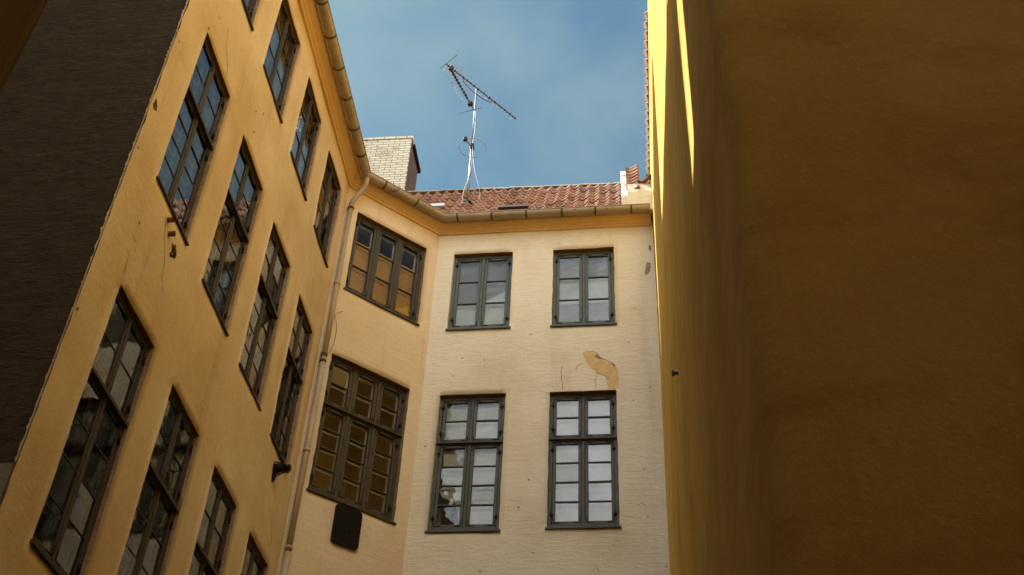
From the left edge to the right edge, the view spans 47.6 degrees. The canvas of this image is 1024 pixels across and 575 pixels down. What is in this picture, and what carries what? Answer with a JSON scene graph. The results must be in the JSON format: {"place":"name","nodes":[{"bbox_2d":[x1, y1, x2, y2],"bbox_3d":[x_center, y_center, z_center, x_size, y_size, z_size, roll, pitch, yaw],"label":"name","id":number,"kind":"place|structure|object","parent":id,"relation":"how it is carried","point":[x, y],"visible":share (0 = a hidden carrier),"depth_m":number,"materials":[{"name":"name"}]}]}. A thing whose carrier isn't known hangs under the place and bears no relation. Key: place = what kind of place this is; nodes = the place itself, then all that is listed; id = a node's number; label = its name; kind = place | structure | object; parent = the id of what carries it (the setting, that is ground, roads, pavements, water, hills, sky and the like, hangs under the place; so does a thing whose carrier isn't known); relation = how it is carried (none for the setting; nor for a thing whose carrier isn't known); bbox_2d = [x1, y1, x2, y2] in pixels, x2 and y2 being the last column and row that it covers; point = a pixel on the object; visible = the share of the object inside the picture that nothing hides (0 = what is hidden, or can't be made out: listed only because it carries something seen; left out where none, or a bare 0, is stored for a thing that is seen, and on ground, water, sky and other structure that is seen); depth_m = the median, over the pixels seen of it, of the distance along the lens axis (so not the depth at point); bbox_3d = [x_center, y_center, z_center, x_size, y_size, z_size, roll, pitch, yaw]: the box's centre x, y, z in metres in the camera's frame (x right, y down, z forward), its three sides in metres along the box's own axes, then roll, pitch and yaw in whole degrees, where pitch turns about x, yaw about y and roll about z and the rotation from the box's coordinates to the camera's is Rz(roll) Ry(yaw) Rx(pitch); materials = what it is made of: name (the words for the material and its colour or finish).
{"place":"outdoors","nodes":[
{"label":"outdoors","id":0,"kind":"place"},
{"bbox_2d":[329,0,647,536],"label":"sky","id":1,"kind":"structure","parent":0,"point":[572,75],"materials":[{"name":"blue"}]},
{"bbox_2d":[643,0,1023,574],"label":"yellow house","id":2,"kind":"structure","parent":0,"point":[837,186],"depth_m":4.26,"materials":[{"name":"paint"}]},
{"bbox_2d":[671,369,677,376],"bbox_3d":[1.625,0.820,11.158,0.194,0.071,0.068,-2,-41,6],"label":"wall bolt","id":3,"kind":"object","parent":2,"relation":"attached to","point":[674,372],"depth_m":11.15,"materials":[{"name":"metal"}]},
{"label":"ground","id":4,"kind":"structure","parent":0,"visible":0},
{"bbox_2d":[0,0,47,94],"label":"brown building","id":5,"kind":"structure","parent":4,"relation":"on","point":[19,19],"depth_m":13.21,"materials":[{"name":"paint"}]},
{"bbox_2d":[0,0,186,498],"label":"brick gable","id":6,"kind":"structure","parent":4,"relation":"on","point":[76,93],"depth_m":12.09,"materials":[{"name":"brown brick"}]},
{"bbox_2d":[0,0,669,574],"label":"courtyard house","id":7,"kind":"structure","parent":4,"relation":"on","point":[476,390],"depth_m":17.93,"materials":[{"name":"yellow paint"}]},
{"bbox_2d":[0,274,148,574],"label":"window","id":8,"kind":"structure","parent":7,"relation":"in","point":[58,529],"depth_m":11.25,"materials":[{"name":"glass"}]},
{"bbox_2d":[117,390,195,574],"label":"window","id":9,"kind":"structure","parent":7,"relation":"in","point":[155,500],"depth_m":12.76,"materials":[{"name":"glass"}]},
{"bbox_2d":[87,28,226,273],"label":"window","id":10,"kind":"structure","parent":7,"relation":"in","point":[190,133],"depth_m":14.02,"materials":[{"name":"glass"}]},
{"bbox_2d":[167,217,174,222],"bbox_3d":[-3.806,-0.750,12.858,0.110,0.067,0.066,-2,-41,5],"label":"pipe stub","id":11,"kind":"object","parent":7,"relation":"attached to","point":[170,219],"visible":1,"depth_m":12.84,"materials":[{"name":"brown metal"}]},
{"bbox_2d":[168,231,175,236],"bbox_3d":[-3.799,-0.595,12.883,0.110,0.067,0.066,-2,-41,5],"label":"pipe stub","id":12,"kind":"object","parent":7,"relation":"attached to","point":[171,233],"visible":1,"depth_m":12.86,"materials":[{"name":"brown metal"}]},
{"bbox_2d":[170,246,176,258],"bbox_3d":[-3.791,-0.376,12.984,0.034,0.184,0.139,-2,-41,5],"label":"crumbled brick","id":13,"kind":"object","parent":7,"relation":"attached to","point":[175,253],"visible":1,"depth_m":12.98,"materials":[{"name":"brown brick"}]},
{"bbox_2d":[188,471,232,574],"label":"window","id":14,"kind":"structure","parent":7,"relation":"in","point":[201,564],"depth_m":14.26,"materials":[{"name":"grey glass"}]},
{"bbox_2d":[178,0,256,30],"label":"window","id":15,"kind":"structure","parent":7,"relation":"in","point":[249,11],"depth_m":15.99,"materials":[{"name":"brown paint"}]},
{"bbox_2d":[202,142,258,336],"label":"window","id":16,"kind":"structure","parent":7,"relation":"in","point":[230,227],"depth_m":15.29,"materials":[{"name":"glass"}]},
{"bbox_2d":[241,538,264,574],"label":"window","id":17,"kind":"structure","parent":7,"relation":"in","point":[248,568],"depth_m":15.61,"materials":[{"name":"brown paint"}]},
{"bbox_2d":[238,227,286,410],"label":"window","id":18,"kind":"structure","parent":7,"relation":"in","point":[263,307],"depth_m":16.46,"materials":[{"name":"grey glass"}]},
{"bbox_2d":[263,0,296,123],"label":"window","id":19,"kind":"structure","parent":7,"relation":"in","point":[276,56],"depth_m":17.83,"materials":[{"name":"grey glass"}]},
{"bbox_2d":[272,461,291,481],"bbox_3d":[-3.281,2.612,16.431,0.276,0.333,0.204,-2,-41,6],"label":"wall lamp","id":20,"kind":"object","parent":7,"relation":"attached to","point":[279,467],"visible":1,"depth_m":16.42,"materials":[{"name":"black metal"}]},
{"bbox_2d":[270,301,309,473],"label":"window","id":21,"kind":"structure","parent":7,"relation":"in","point":[291,374],"depth_m":17.68,"materials":[{"name":"glass"}]},
{"bbox_2d":[290,83,318,200],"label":"window","id":22,"kind":"structure","parent":7,"relation":"in","point":[302,135],"depth_m":19.03,"materials":[{"name":"grey glass"}]},
{"bbox_2d":[313,155,337,267],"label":"window","id":23,"kind":"structure","parent":7,"relation":"in","point":[328,178],"depth_m":20.23,"materials":[{"name":"glass"}]},
{"bbox_2d":[329,311,342,351],"bbox_3d":[-2.983,0.768,19.404,0.201,1.083,0.009,28,-47,-26],"label":"loose wire","id":24,"kind":"object","parent":7,"relation":"attached to","point":[336,328],"visible":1,"depth_m":19.51,"materials":[{"name":"grey metal"}]},
{"bbox_2d":[331,503,362,549],"bbox_3d":[-2.508,3.627,17.561,0.470,0.660,0.075,28,-47,-26],"label":"wall plate","id":25,"kind":"object","parent":7,"relation":"attached to","point":[346,526],"depth_m":17.53,"materials":[{"name":"black paint"}]},
{"bbox_2d":[306,357,406,524],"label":"window","id":26,"kind":"structure","parent":7,"relation":"in","point":[356,457],"depth_m":19.21,"materials":[{"name":"green paint"}]},
{"bbox_2d":[343,215,423,325],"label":"window","id":27,"kind":"structure","parent":7,"relation":"in","point":[385,270],"depth_m":21.40,"materials":[{"name":"glass"}]},
{"bbox_2d":[425,396,505,532],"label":"window","id":28,"kind":"structure","parent":7,"relation":"in","point":[466,485],"depth_m":19.23,"materials":[{"name":"grey glass"}]},
{"bbox_2d":[440,54,516,206],"bbox_3d":[-0.878,-3.034,24.617,0.718,3.818,2.448,-22,-47,26],"label":"tv antenna","id":29,"kind":"object","parent":7,"relation":"on","point":[451,69],"visible":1,"depth_m":24.97,"materials":[{"name":"metal"}]},
{"bbox_2d":[445,255,512,330],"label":"window","id":30,"kind":"structure","parent":7,"relation":"in","point":[481,286],"depth_m":21.60,"materials":[{"name":"glass"}]},
{"bbox_2d":[550,250,616,326],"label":"window","id":31,"kind":"structure","parent":7,"relation":"in","point":[583,282],"depth_m":21.40,"materials":[{"name":"grey glass"}]},
{"bbox_2d":[545,393,621,529],"bbox_3d":[1.161,2.803,18.884,1.188,2.634,0.240,-2,-41,6],"label":"window","id":32,"kind":"structure","parent":7,"relation":"in","point":[583,486],"depth_m":18.92,"materials":[{"name":"grey glass"}]},
{"bbox_2d":[620,164,652,225],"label":"verge parapet","id":33,"kind":"structure","parent":7,"relation":"on","point":[635,189],"depth_m":22.70,"materials":[{"name":"paint"}]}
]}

